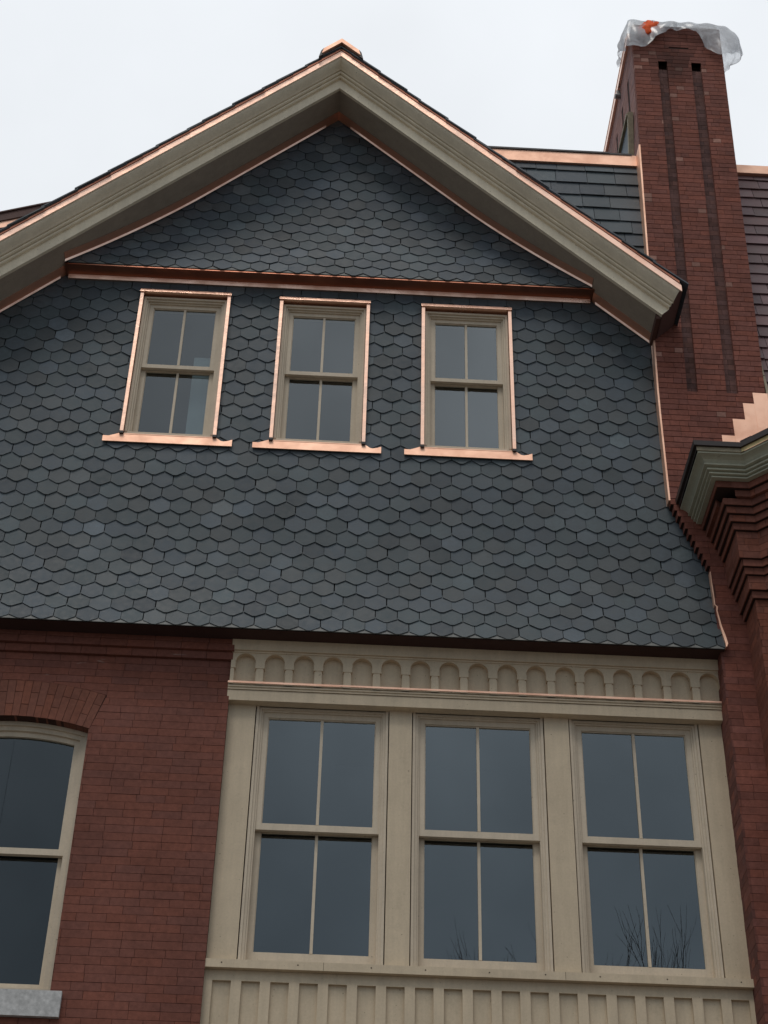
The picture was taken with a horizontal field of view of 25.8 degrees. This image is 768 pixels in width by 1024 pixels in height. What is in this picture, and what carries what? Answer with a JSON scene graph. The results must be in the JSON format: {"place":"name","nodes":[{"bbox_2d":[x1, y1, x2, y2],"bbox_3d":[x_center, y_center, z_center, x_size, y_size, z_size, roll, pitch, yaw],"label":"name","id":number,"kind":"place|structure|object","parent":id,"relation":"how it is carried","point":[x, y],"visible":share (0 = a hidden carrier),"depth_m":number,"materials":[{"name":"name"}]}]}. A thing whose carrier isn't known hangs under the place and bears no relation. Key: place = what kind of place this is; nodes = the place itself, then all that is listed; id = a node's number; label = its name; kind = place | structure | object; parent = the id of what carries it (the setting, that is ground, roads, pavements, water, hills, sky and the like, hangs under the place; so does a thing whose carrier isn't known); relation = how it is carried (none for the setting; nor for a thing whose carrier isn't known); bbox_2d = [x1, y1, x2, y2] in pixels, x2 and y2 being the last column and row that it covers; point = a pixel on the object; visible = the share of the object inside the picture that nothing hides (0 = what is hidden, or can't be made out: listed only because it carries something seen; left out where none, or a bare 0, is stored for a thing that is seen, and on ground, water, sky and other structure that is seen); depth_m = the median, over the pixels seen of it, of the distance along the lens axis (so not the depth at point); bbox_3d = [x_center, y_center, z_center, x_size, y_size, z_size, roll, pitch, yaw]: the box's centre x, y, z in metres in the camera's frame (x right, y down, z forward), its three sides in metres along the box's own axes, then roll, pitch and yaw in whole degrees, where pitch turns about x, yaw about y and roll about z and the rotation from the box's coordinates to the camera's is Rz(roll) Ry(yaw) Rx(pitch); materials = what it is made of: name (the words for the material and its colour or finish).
{"place":"outdoors","nodes":[
{"label":"outdoors","id":0,"kind":"place"},
{"bbox_2d":[0,0,767,210],"label":"sky","id":1,"kind":"structure","parent":0,"point":[88,87],"materials":[{"name":"white"}]},
{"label":"ground","id":2,"kind":"structure","parent":0,"visible":0},
{"bbox_2d":[0,25,767,1023],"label":"gabled house","id":3,"kind":"structure","parent":2,"relation":"on","point":[374,643],"depth_m":14.13,"materials":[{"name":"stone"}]},
{"bbox_2d":[0,721,87,1018],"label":"arched window","id":4,"kind":"structure","parent":3,"relation":"in","point":[41,765],"depth_m":13.55,"materials":[{"name":"glass"}]},
{"bbox_2d":[102,288,231,446],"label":"attic window","id":5,"kind":"structure","parent":3,"relation":"in","point":[174,386],"depth_m":15.68,"materials":[{"name":"paint"}]},
{"bbox_2d":[237,706,388,964],"bbox_3d":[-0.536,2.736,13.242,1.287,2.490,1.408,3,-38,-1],"label":"bay sash window","id":6,"kind":"structure","parent":3,"relation":"in","point":[315,866],"depth_m":13.76,"materials":[{"name":"glass"}]},
{"bbox_2d":[252,296,380,453],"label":"attic window","id":7,"kind":"structure","parent":3,"relation":"in","point":[319,398],"depth_m":15.74,"materials":[{"name":"paint"}]},
{"bbox_2d":[404,303,532,460],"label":"attic window","id":8,"kind":"structure","parent":3,"relation":"in","point":[468,403],"depth_m":15.77,"materials":[{"name":"paint"}]},
{"bbox_2d":[409,713,552,970],"bbox_3d":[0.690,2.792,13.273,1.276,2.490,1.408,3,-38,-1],"label":"bay sash window","id":9,"kind":"structure","parent":3,"relation":"in","point":[480,880],"depth_m":13.78,"materials":[{"name":"glass"}]},
{"bbox_2d":[568,719,723,977],"bbox_3d":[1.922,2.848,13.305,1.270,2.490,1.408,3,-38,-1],"label":"bay sash window","id":10,"kind":"structure","parent":3,"relation":"in","point":[646,889],"depth_m":13.79,"materials":[{"name":"glass"}]},
{"bbox_2d":[616,19,742,71],"bbox_3d":[3.257,-5.015,18.529,1.377,0.624,0.654,3,-38,-1],"label":"plastic sheet","id":11,"kind":"object","parent":3,"relation":"on","point":[724,40],"visible":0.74,"depth_m":18.34,"materials":[{"name":"clear plastic"}]},
{"bbox_2d":[640,20,658,33],"bbox_3d":[2.905,-5.286,18.378,0.283,0.322,0.076,3,-38,-1],"label":"orange rag","id":12,"kind":"object","parent":11,"relation":"attached to","point":[648,25],"visible":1,"depth_m":18.36,"materials":[{"name":"fabric"}]},
{"bbox_2d":[675,165,767,778],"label":"turret house","id":13,"kind":"structure","parent":3,"relation":"attached to","point":[722,492],"depth_m":13.76,"materials":[{"name":"brick"}]}
]}

